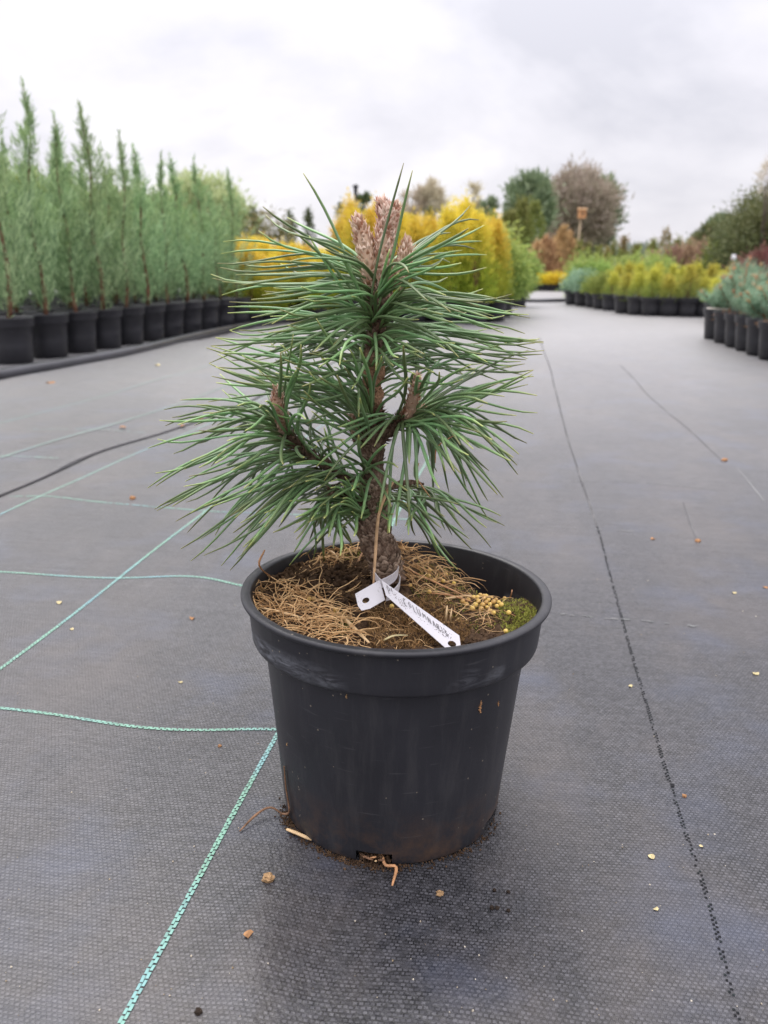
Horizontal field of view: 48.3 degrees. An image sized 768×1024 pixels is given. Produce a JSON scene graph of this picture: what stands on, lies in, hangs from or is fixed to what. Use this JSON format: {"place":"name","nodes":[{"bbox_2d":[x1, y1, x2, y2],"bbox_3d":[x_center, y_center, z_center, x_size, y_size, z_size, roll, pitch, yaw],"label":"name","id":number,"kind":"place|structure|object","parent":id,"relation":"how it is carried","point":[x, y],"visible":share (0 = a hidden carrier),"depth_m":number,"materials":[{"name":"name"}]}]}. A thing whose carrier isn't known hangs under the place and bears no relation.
{"place":"outdoors","nodes":[
{"label":"outdoors","id":0,"kind":"place"},
{"bbox_2d":[0,264,767,1023],"bbox_3d":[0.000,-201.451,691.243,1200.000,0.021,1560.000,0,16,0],"label":"ground","id":1,"kind":"structure","parent":0,"point":[584,784],"depth_m":0.77,"materials":[{"name":"fabric"}]},
{"bbox_2d":[0,571,241,585],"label":"woven stripe","id":2,"kind":"object","parent":1,"relation":"on","point":[124,577],"visible":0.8,"depth_m":1.17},
{"bbox_2d":[0,707,275,730],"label":"woven stripe","id":3,"kind":"object","parent":1,"relation":"on","point":[61,715],"visible":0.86,"depth_m":0.80,"materials":[{"name":"fabric"}]},
{"bbox_2d":[0,318,306,378],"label":"irrigation pipe","id":4,"kind":"object","parent":1,"relation":"on","point":[17,370],"visible":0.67,"depth_m":3.78,"materials":[{"name":"plastic"}]},
{"bbox_2d":[0,414,336,668],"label":"woven stripe","id":5,"kind":"object","parent":1,"relation":"on","point":[64,620],"visible":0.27,"depth_m":1.10,"materials":[{"name":"fabric"}]},
{"bbox_2d":[0,330,366,495],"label":"cloth sheet","id":6,"kind":"object","parent":1,"relation":"on","point":[27,395],"visible":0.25,"depth_m":2.69,"materials":[{"name":"fabric"}]},
{"bbox_2d":[0,110,49,364],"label":"potted juniper","id":7,"kind":"object","parent":6,"relation":"on","point":[16,340],"visible":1,"depth_m":3.48,"materials":[{"name":"plant"}]},
{"bbox_2d":[0,130,55,315],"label":"potted juniper","id":8,"kind":"object","parent":6,"relation":"on","point":[17,312],"visible":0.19,"depth_m":3.84,"materials":[{"name":"green plant"}]},
{"bbox_2d":[11,159,59,307],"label":"potted juniper","id":9,"kind":"object","parent":6,"relation":"on","point":[38,305],"visible":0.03,"depth_m":4.39,"materials":[{"name":"green plant"}]},
{"bbox_2d":[0,74,73,357],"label":"potted juniper","id":10,"kind":"object","parent":6,"relation":"on","point":[50,336],"visible":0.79,"depth_m":3.66,"materials":[{"name":"plant"}]},
{"bbox_2d":[18,178,78,312],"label":"potted juniper","id":11,"kind":"object","parent":6,"relation":"on","point":[51,309],"visible":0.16,"depth_m":4.07,"materials":[{"name":"green plant"}]},
{"bbox_2d":[24,110,113,353],"bbox_3d":[-1.445,-1.260,3.895,0.348,1.045,0.314,8,18,26],"label":"potted juniper","id":12,"kind":"object","parent":6,"relation":"on","point":[81,329],"visible":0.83,"depth_m":3.90,"materials":[{"name":"plant"}]},
{"bbox_2d":[43,127,101,309],"bbox_3d":[-1.560,-1.344,4.211,0.317,1.029,0.372,0,16,1],"label":"potted juniper","id":13,"kind":"object","parent":6,"relation":"on","point":[69,307],"visible":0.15,"depth_m":4.21,"materials":[{"name":"green plant"}]},
{"bbox_2d":[47,158,120,307],"bbox_3d":[-1.552,-1.349,4.421,0.545,0.922,0.426,-7,18,-23],"label":"potted juniper","id":14,"kind":"object","parent":6,"relation":"on","point":[85,300],"visible":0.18,"depth_m":4.45,"materials":[{"name":"green plant"}]},
{"bbox_2d":[44,98,146,348],"bbox_3d":[-1.362,-1.346,4.050,0.471,1.124,0.602,-11,19,-32],"label":"potted juniper","id":15,"kind":"object","parent":6,"relation":"on","point":[108,328],"visible":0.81,"depth_m":4.04,"materials":[{"name":"plant"}]},
{"bbox_2d":[86,160,144,306],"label":"potted juniper","id":16,"kind":"object","parent":6,"relation":"on","point":[116,302],"visible":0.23,"depth_m":4.60,"materials":[{"name":"green plant"}]},
{"bbox_2d":[94,127,154,344],"bbox_3d":[-1.330,-1.376,4.316,0.343,1.032,0.324,-12,20,-35],"label":"potted juniper","id":17,"kind":"object","parent":6,"relation":"on","point":[132,330],"visible":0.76,"depth_m":4.29,"materials":[{"name":"plant"}]},
{"bbox_2d":[114,193,160,303],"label":"potted juniper","id":18,"kind":"object","parent":6,"relation":"on","point":[134,297],"visible":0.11,"depth_m":4.86,"materials":[{"name":"green plant"}]},
{"bbox_2d":[107,141,184,340],"bbox_3d":[-1.268,-1.409,4.495,0.392,0.996,0.425,-7,18,-24],"label":"potted juniper","id":19,"kind":"object","parent":6,"relation":"on","point":[153,320],"visible":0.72,"depth_m":4.50,"materials":[{"name":"plant"}]},
{"bbox_2d":[138,191,174,302],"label":"potted juniper","id":20,"kind":"object","parent":6,"relation":"on","point":[156,298],"visible":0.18,"depth_m":5.01,"materials":[{"name":"green plant"}]},
{"bbox_2d":[142,149,191,337],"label":"potted juniper","id":21,"kind":"object","parent":6,"relation":"on","point":[174,319],"visible":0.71,"depth_m":4.71,"materials":[{"name":"plant"}]},
{"bbox_2d":[150,206,197,300],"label":"potted juniper","id":22,"kind":"object","parent":6,"relation":"on","point":[173,298],"visible":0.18,"depth_m":5.24,"materials":[{"name":"green plant"}]},
{"bbox_2d":[158,151,212,333],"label":"potted juniper","id":23,"kind":"object","parent":6,"relation":"on","point":[192,316],"visible":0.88,"depth_m":4.87,"materials":[{"name":"green plant"}]},
{"bbox_2d":[170,153,230,329],"bbox_3d":[-1.065,-1.586,5.069,0.315,1.012,0.380,3,17,10],"label":"potted juniper","id":24,"kind":"object","parent":6,"relation":"on","point":[210,314],"visible":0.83,"depth_m":5.05,"materials":[{"name":"green plant"}]},
{"bbox_2d":[187,185,242,326],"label":"potted juniper","id":25,"kind":"object","parent":6,"relation":"on","point":[226,317],"visible":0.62,"depth_m":5.25,"materials":[{"name":"green plant"}]},
{"bbox_2d":[172,220,208,299],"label":"potted juniper","id":26,"kind":"object","parent":1,"relation":"on","point":[194,294],"visible":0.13,"depth_m":5.39,"materials":[{"name":"green plant"}]},
{"bbox_2d":[150,165,257,242],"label":"willow tree","id":27,"kind":"object","parent":1,"relation":"on","point":[217,186],"visible":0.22,"depth_m":27.51,"materials":[{"name":"green plant"}]},
{"bbox_2d":[206,166,264,323],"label":"potted juniper","id":28,"kind":"object","parent":1,"relation":"on","point":[241,318],"visible":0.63,"depth_m":5.43,"materials":[{"name":"green plant"}]},
{"bbox_2d":[223,236,277,321],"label":"potted golden thuja","id":29,"kind":"object","parent":1,"relation":"on","point":[255,278],"visible":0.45,"depth_m":5.65,"materials":[{"name":"yellow plant"}]},
{"bbox_2d":[233,251,287,319],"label":"potted golden thuja","id":30,"kind":"object","parent":1,"relation":"on","point":[272,305],"visible":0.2,"depth_m":5.85,"materials":[{"name":"yellow plant"}]},
{"bbox_2d":[240,201,300,246],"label":"russet conifer","id":31,"kind":"object","parent":1,"relation":"on","point":[274,234],"visible":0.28,"depth_m":9.92,"materials":[{"name":"brown plant"}]},
{"bbox_2d":[262,247,298,317],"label":"potted golden thuja","id":32,"kind":"object","parent":1,"relation":"on","point":[282,281],"visible":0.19,"depth_m":6.00,"materials":[{"name":"yellow plant"}]},
{"bbox_2d":[117,409,454,1023],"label":"woven stripe","id":33,"kind":"object","parent":1,"relation":"on","point":[188,897],"visible":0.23,"depth_m":0.58,"materials":[{"name":"fabric"}]},
{"bbox_2d":[272,242,304,306],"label":"potted golden thuja","id":34,"kind":"object","parent":1,"relation":"on","point":[289,258],"visible":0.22,"depth_m":6.15,"materials":[{"name":"yellow plant"}]},
{"bbox_2d":[301,205,318,251],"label":"dark thuja","id":35,"kind":"object","parent":1,"relation":"on","point":[308,218],"visible":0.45,"depth_m":12.32,"materials":[{"name":"green plant"}]},
{"bbox_2d":[303,244,341,320],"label":"potted golden thuja","id":36,"kind":"object","parent":1,"relation":"on","point":[316,310],"visible":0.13,"depth_m":5.94,"materials":[{"name":"plant"}]},
{"bbox_2d":[321,212,351,314],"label":"potted golden thuja","id":37,"kind":"object","parent":1,"relation":"on","point":[337,226],"visible":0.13,"depth_m":6.11,"materials":[{"name":"yellow plant"}]},
{"bbox_2d":[332,186,366,238],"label":"potted golden thuja","id":38,"kind":"object","parent":1,"relation":"on","point":[348,204],"visible":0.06,"depth_m":6.52,"materials":[{"name":"yellow plant"}]},
{"bbox_2d":[332,199,368,303],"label":"potted golden thuja","id":39,"kind":"object","parent":1,"relation":"on","point":[348,242],"visible":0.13,"depth_m":5.83,"materials":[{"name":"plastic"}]},
{"bbox_2d":[362,196,377,237],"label":"potted golden thuja","id":40,"kind":"object","parent":1,"relation":"on","point":[370,218],"visible":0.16,"depth_m":6.03,"materials":[{"name":"yellow plant"}]},
{"bbox_2d":[0,514,762,1020],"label":"grit","id":41,"kind":"object","parent":1,"relation":"on","point":[420,920],"visible":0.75,"depth_m":0.55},
{"bbox_2d":[274,797,500,873],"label":"soil litter","id":42,"kind":"object","parent":1,"relation":"on","point":[372,864],"visible":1,"depth_m":0.61,"materials":[{"name":"soil"}]},
{"bbox_2d":[240,539,551,863],"bbox_3d":[0.007,0.141,0.666,0.230,0.179,0.230,1,16,0],"label":"plant pot","id":43,"kind":"object","parent":1,"relation":"on","point":[399,755],"visible":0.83,"depth_m":0.59,"materials":[{"name":"plastic"}]},
{"bbox_2d":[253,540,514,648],"bbox_3d":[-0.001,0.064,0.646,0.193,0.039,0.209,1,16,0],"label":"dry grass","id":44,"kind":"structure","parent":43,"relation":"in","point":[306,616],"depth_m":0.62,"materials":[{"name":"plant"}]},
{"bbox_2d":[256,549,535,648],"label":"potting soil","id":45,"kind":"structure","parent":43,"relation":"in","point":[365,563],"depth_m":0.63,"materials":[{"name":"soil"}]},
{"bbox_2d":[148,163,543,585],"bbox_3d":[-0.034,-0.089,0.629,0.306,0.306,0.235,0,16,0],"label":"pine tree","id":46,"kind":"object","parent":45,"relation":"on","point":[375,311],"visible":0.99,"depth_m":0.60,"materials":[{"name":"green plant"}]},
{"bbox_2d":[373,481,393,582],"bbox_3d":[-0.002,0.017,0.623,0.006,0.077,0.026,12,20,35],"label":"dead needle","id":47,"kind":"object","parent":46,"relation":"hanging from","point":[376,534],"visible":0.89,"depth_m":0.62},
{"bbox_2d":[355,566,460,646],"bbox_3d":[0.006,0.062,0.610,0.052,0.029,0.135,-6,17,-20],"label":"plant label","id":48,"kind":"object","parent":46,"relation":"attached to","point":[443,635],"visible":0.96,"depth_m":0.59,"materials":[{"name":"plastic"}]},
{"bbox_2d":[364,592,473,648],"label":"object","id":49,"kind":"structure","parent":45,"relation":"on","point":[377,631],"depth_m":0.60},
{"bbox_2d":[329,548,536,635],"bbox_3d":[0.036,0.071,0.663,0.154,0.041,0.174,1,16,0],"label":"green moss","id":50,"kind":"object","parent":45,"relation":"on","point":[518,617],"visible":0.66,"depth_m":0.62,"materials":[{"name":"plant"}]},
{"bbox_2d":[399,182,433,227],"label":"bare tree","id":51,"kind":"object","parent":1,"relation":"on","point":[421,204],"visible":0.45,"depth_m":42.97,"materials":[{"name":"plant"}]},
{"bbox_2d":[393,206,441,321],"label":"potted golden thuja","id":52,"kind":"object","parent":1,"relation":"on","point":[416,232],"visible":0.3,"depth_m":5.77,"materials":[{"name":"plant"}]},
{"bbox_2d":[408,205,447,320],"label":"potted golden thuja","id":53,"kind":"object","parent":1,"relation":"on","point":[434,225],"visible":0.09,"depth_m":6.00,"materials":[{"name":"yellow plant"}]},
{"bbox_2d":[409,175,450,223],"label":"bare tree","id":54,"kind":"object","parent":1,"relation":"on","point":[433,192],"visible":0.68,"depth_m":42.84,"materials":[{"name":"plant"}]},
{"bbox_2d":[425,195,476,323],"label":"potted golden thuja","id":55,"kind":"object","parent":1,"relation":"on","point":[448,216],"visible":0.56,"depth_m":5.75,"materials":[{"name":"plant"}]},
{"bbox_2d":[439,185,488,320],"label":"potted golden thuja","id":56,"kind":"object","parent":1,"relation":"on","point":[466,203],"visible":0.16,"depth_m":5.95,"materials":[{"name":"yellow plant"}]},
{"bbox_2d":[464,178,484,212],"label":"bare tree","id":57,"kind":"object","parent":1,"relation":"on","point":[476,190],"visible":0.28,"depth_m":43.00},
{"bbox_2d":[451,196,504,323],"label":"potted golden thuja","id":58,"kind":"object","parent":1,"relation":"on","point":[481,248],"visible":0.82,"depth_m":5.75,"materials":[{"name":"yellow plant"}]},
{"bbox_2d":[476,193,500,217],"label":"pine tree","id":59,"kind":"object","parent":1,"relation":"on","point":[492,201],"visible":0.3,"depth_m":33.81,"materials":[{"name":"green plant"}]},
{"bbox_2d":[479,207,517,321],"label":"potted golden thuja","id":60,"kind":"object","parent":1,"relation":"on","point":[500,250],"visible":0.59,"depth_m":5.96,"materials":[{"name":"yellow plant"}]},
{"bbox_2d":[501,205,522,248],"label":"thuja column","id":61,"kind":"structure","parent":1,"relation":"on","point":[511,217],"depth_m":18.88,"materials":[{"name":"green plant"}]},
{"bbox_2d":[490,217,542,315],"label":"potted cypress","id":62,"kind":"object","parent":1,"relation":"on","point":[522,273],"visible":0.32,"depth_m":6.64,"materials":[{"name":"plant"}]},
{"bbox_2d":[510,193,536,265],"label":"thuja column","id":63,"kind":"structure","parent":1,"relation":"on","point":[522,210],"depth_m":19.33,"materials":[{"name":"green plant"}]},
{"bbox_2d":[507,238,545,306],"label":"potted cypress","id":64,"kind":"object","parent":1,"relation":"on","point":[536,269],"visible":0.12,"depth_m":8.07,"materials":[{"name":"plant"}]},
{"bbox_2d":[520,195,546,250],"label":"thuja column","id":65,"kind":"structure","parent":1,"relation":"on","point":[535,207],"depth_m":19.82,"materials":[{"name":"green plant"}]},
{"bbox_2d":[498,166,569,242],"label":"pine tree","id":66,"kind":"object","parent":1,"relation":"on","point":[537,185],"visible":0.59,"depth_m":31.53,"materials":[{"name":"green plant"}]},
{"bbox_2d":[525,235,557,273],"bbox_3d":[2.853,-4.658,15.806,0.666,0.887,0.530,0,16,0],"label":"dry grass clump","id":67,"kind":"object","parent":1,"relation":"on","point":[538,246],"visible":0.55,"depth_m":15.72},
{"bbox_2d":[540,232,560,274],"bbox_3d":[3.008,-4.784,16.008,0.636,1.014,0.556,5,17,17],"label":"dry grass clump","id":68,"kind":"object","parent":1,"relation":"on","point":[547,241],"visible":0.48,"depth_m":15.89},
{"bbox_2d":[551,239,567,273],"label":"dry grass clump","id":69,"kind":"object","parent":1,"relation":"on","point":[557,259],"visible":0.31,"depth_m":16.13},
{"bbox_2d":[552,223,571,272],"bbox_3d":[3.376,-4.951,16.366,0.556,1.135,0.589,9,18,27],"label":"dry grass clump","id":70,"kind":"object","parent":1,"relation":"on","point":[563,236],"visible":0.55,"depth_m":16.25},
{"bbox_2d":[541,344,597,526],"bbox_3d":[0.613,-0.483,3.117,0.010,0.015,3.648,2,16,8],"label":"ground line","id":71,"kind":"object","parent":1,"relation":"on","point":[587,497],"visible":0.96,"depth_m":1.80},
{"bbox_2d":[558,266,586,304],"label":"potted spruce","id":72,"kind":"object","parent":1,"relation":"on","point":[569,297],"visible":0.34,"depth_m":8.58,"materials":[{"name":"plant"}]},
{"bbox_2d":[564,230,584,263],"bbox_3d":[3.586,-4.954,16.561,0.521,1.030,0.507,0,16,0],"label":"dry grass clump","id":73,"kind":"object","parent":1,"relation":"on","point":[573,242],"visible":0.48,"depth_m":16.45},
{"bbox_2d":[554,246,607,296],"bbox_3d":[2.425,-2.913,10.420,0.675,0.643,0.583,0,16,0],"label":"green mound","id":74,"kind":"object","parent":1,"relation":"on","point":[582,258],"visible":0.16,"depth_m":10.35,"materials":[{"name":"green plant"}]},
{"bbox_2d":[568,264,598,305],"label":"potted spruce","id":75,"kind":"object","parent":1,"relation":"on","point":[580,300],"visible":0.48,"depth_m":8.29,"materials":[{"name":"plant"}]},
{"bbox_2d":[535,149,634,254],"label":"brown tree","id":76,"kind":"object","parent":1,"relation":"on","point":[576,191],"visible":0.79,"depth_m":35.10,"materials":[{"name":"plant"}]},
{"bbox_2d":[577,270,608,307],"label":"potted spruce","id":77,"kind":"object","parent":1,"relation":"on","point":[589,299],"visible":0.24,"depth_m":8.03,"materials":[{"name":"plant"}]},
{"bbox_2d":[584,263,620,308],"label":"potted spruce","id":78,"kind":"object","parent":1,"relation":"on","point":[595,288],"visible":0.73,"depth_m":7.71,"materials":[{"name":"plant"}]},
{"bbox_2d":[531,232,687,261],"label":"wood","id":79,"kind":"object","parent":1,"relation":"on","point":[629,245],"depth_m":183.85,"materials":[{"name":"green plant"}]},
{"bbox_2d":[600,271,622,310],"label":"potted yellow thuja","id":80,"kind":"object","parent":1,"relation":"on","point":[608,302],"visible":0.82,"depth_m":7.47,"materials":[{"name":"plant"}]},
{"bbox_2d":[613,270,639,312],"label":"potted yellow thuja","id":81,"kind":"object","parent":1,"relation":"on","point":[620,303],"visible":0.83,"depth_m":7.14,"materials":[{"name":"plant"}]},
{"bbox_2d":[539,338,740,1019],"bbox_3d":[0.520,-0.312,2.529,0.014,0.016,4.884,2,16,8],"label":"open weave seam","id":82,"kind":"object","parent":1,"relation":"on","point":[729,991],"visible":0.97,"depth_m":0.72,"materials":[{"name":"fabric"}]},
{"bbox_2d":[624,271,656,314],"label":"potted yellow thuja","id":83,"kind":"object","parent":1,"relation":"on","point":[634,305],"visible":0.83,"depth_m":6.94,"materials":[{"name":"plant"}]},
{"bbox_2d":[620,240,678,278],"bbox_3d":[3.073,-2.817,10.001,0.771,0.716,0.677,0,16,0],"label":"green mound","id":84,"kind":"object","parent":1,"relation":"on","point":[649,259],"visible":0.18,"depth_m":9.96,"materials":[{"name":"green plant"}]},
{"bbox_2d":[639,263,669,315],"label":"potted yellow thuja","id":85,"kind":"object","parent":1,"relation":"on","point":[649,304],"visible":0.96,"depth_m":6.79,"materials":[{"name":"plant"}]},
{"bbox_2d":[650,243,685,277],"bbox_3d":[3.965,-3.425,12.014,0.639,0.688,0.635,0,16,0],"label":"russet shrub","id":86,"kind":"object","parent":1,"relation":"on","point":[673,252],"visible":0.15,"depth_m":11.92,"materials":[{"name":"brown plant"}]},
{"bbox_2d":[658,275,683,315],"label":"potted yellow thuja","id":87,"kind":"object","parent":1,"relation":"on","point":[667,306],"visible":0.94,"depth_m":6.73,"materials":[{"name":"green plant"}]},
{"bbox_2d":[673,259,702,315],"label":"potted yellow thuja","id":88,"kind":"object","parent":1,"relation":"on","point":[687,305],"visible":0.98,"depth_m":6.69,"materials":[{"name":"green plant"}]},
{"bbox_2d":[675,237,704,268],"bbox_3d":[4.228,-3.483,12.036,0.599,0.787,0.676,12,20,36],"label":"russet shrub","id":89,"kind":"object","parent":1,"relation":"on","point":[689,253],"visible":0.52,"depth_m":11.93,"materials":[{"name":"brown plant"}]},
{"bbox_2d":[691,274,715,315],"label":"potted yellow thuja","id":90,"kind":"object","parent":1,"relation":"on","point":[705,281],"visible":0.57,"depth_m":6.71,"materials":[{"name":"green plant"}]},
{"bbox_2d":[686,219,724,245],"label":"cloud pine","id":91,"kind":"object","parent":1,"relation":"on","point":[698,235],"visible":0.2,"depth_m":14.16,"materials":[{"name":"green plant"}]},
{"bbox_2d":[686,233,728,269],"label":"yellow conifer","id":92,"kind":"object","parent":1,"relation":"on","point":[706,255],"visible":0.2,"depth_m":9.39,"materials":[{"name":"green plant"}]},
{"bbox_2d":[695,283,728,338],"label":"potted blue pine","id":93,"kind":"object","parent":1,"relation":"on","point":[709,320],"visible":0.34,"depth_m":4.72,"materials":[{"name":"plastic"}]},
{"bbox_2d":[692,171,767,268],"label":"dark conifer","id":94,"kind":"object","parent":1,"relation":"on","point":[752,200],"visible":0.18,"depth_m":9.01,"materials":[{"name":"green plant"}]},
{"bbox_2d":[710,265,755,342],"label":"potted blue pine","id":95,"kind":"object","parent":1,"relation":"on","point":[720,321],"visible":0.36,"depth_m":4.50,"materials":[{"name":"plant"}]},
{"bbox_2d":[699,188,767,270],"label":"dark conifer","id":96,"kind":"object","parent":1,"relation":"on","point":[753,232],"visible":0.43,"depth_m":8.71,"materials":[{"name":"green plant"}]},
{"bbox_2d":[700,182,767,265],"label":"dark conifer","id":97,"kind":"object","parent":1,"relation":"on","point":[725,222],"visible":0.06,"depth_m":9.55,"materials":[{"name":"green plant"}]},
{"bbox_2d":[717,260,765,346],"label":"potted blue pine","id":98,"kind":"object","parent":1,"relation":"on","point":[729,317],"visible":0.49,"depth_m":4.30,"materials":[{"name":"plant"}]},
{"bbox_2d":[728,256,759,310],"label":"potted blue pine","id":99,"kind":"object","parent":1,"relation":"on","point":[736,264],"visible":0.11,"depth_m":4.80,"materials":[{"name":"green plant"}]},
{"bbox_2d":[731,274,763,350],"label":"potted blue pine","id":100,"kind":"object","parent":1,"relation":"on","point":[740,333],"visible":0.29,"depth_m":4.11,"materials":[{"name":"plant"}]},
{"bbox_2d":[738,280,767,354],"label":"potted blue pine","id":101,"kind":"object","parent":1,"relation":"on","point":[752,307],"visible":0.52,"depth_m":3.92,"materials":[{"name":"green plant"}]},
{"bbox_2d":[739,243,767,272],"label":"barberry","id":102,"kind":"object","parent":1,"relation":"on","point":[758,254],"visible":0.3,"depth_m":6.96,"materials":[{"name":"plant"}]},
{"bbox_2d":[752,283,767,359],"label":"potted blue pine","id":103,"kind":"object","parent":1,"relation":"on","point":[763,335],"visible":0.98,"depth_m":3.74,"materials":[{"name":"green plant"}]},
{"bbox_2d":[753,154,767,260],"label":"wispy tree","id":104,"kind":"object","parent":1,"relation":"on","point":[765,175],"visible":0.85,"depth_m":8.47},
{"bbox_2d":[0,0,767,255],"label":"sky","id":105,"kind":"structure","parent":0,"point":[670,97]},
{"bbox_2d":[569,169,630,256],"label":"tree","id":106,"kind":"object","parent":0,"point":[612,178],"visible":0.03,"depth_m":39.19,"materials":[{"name":"plant"}]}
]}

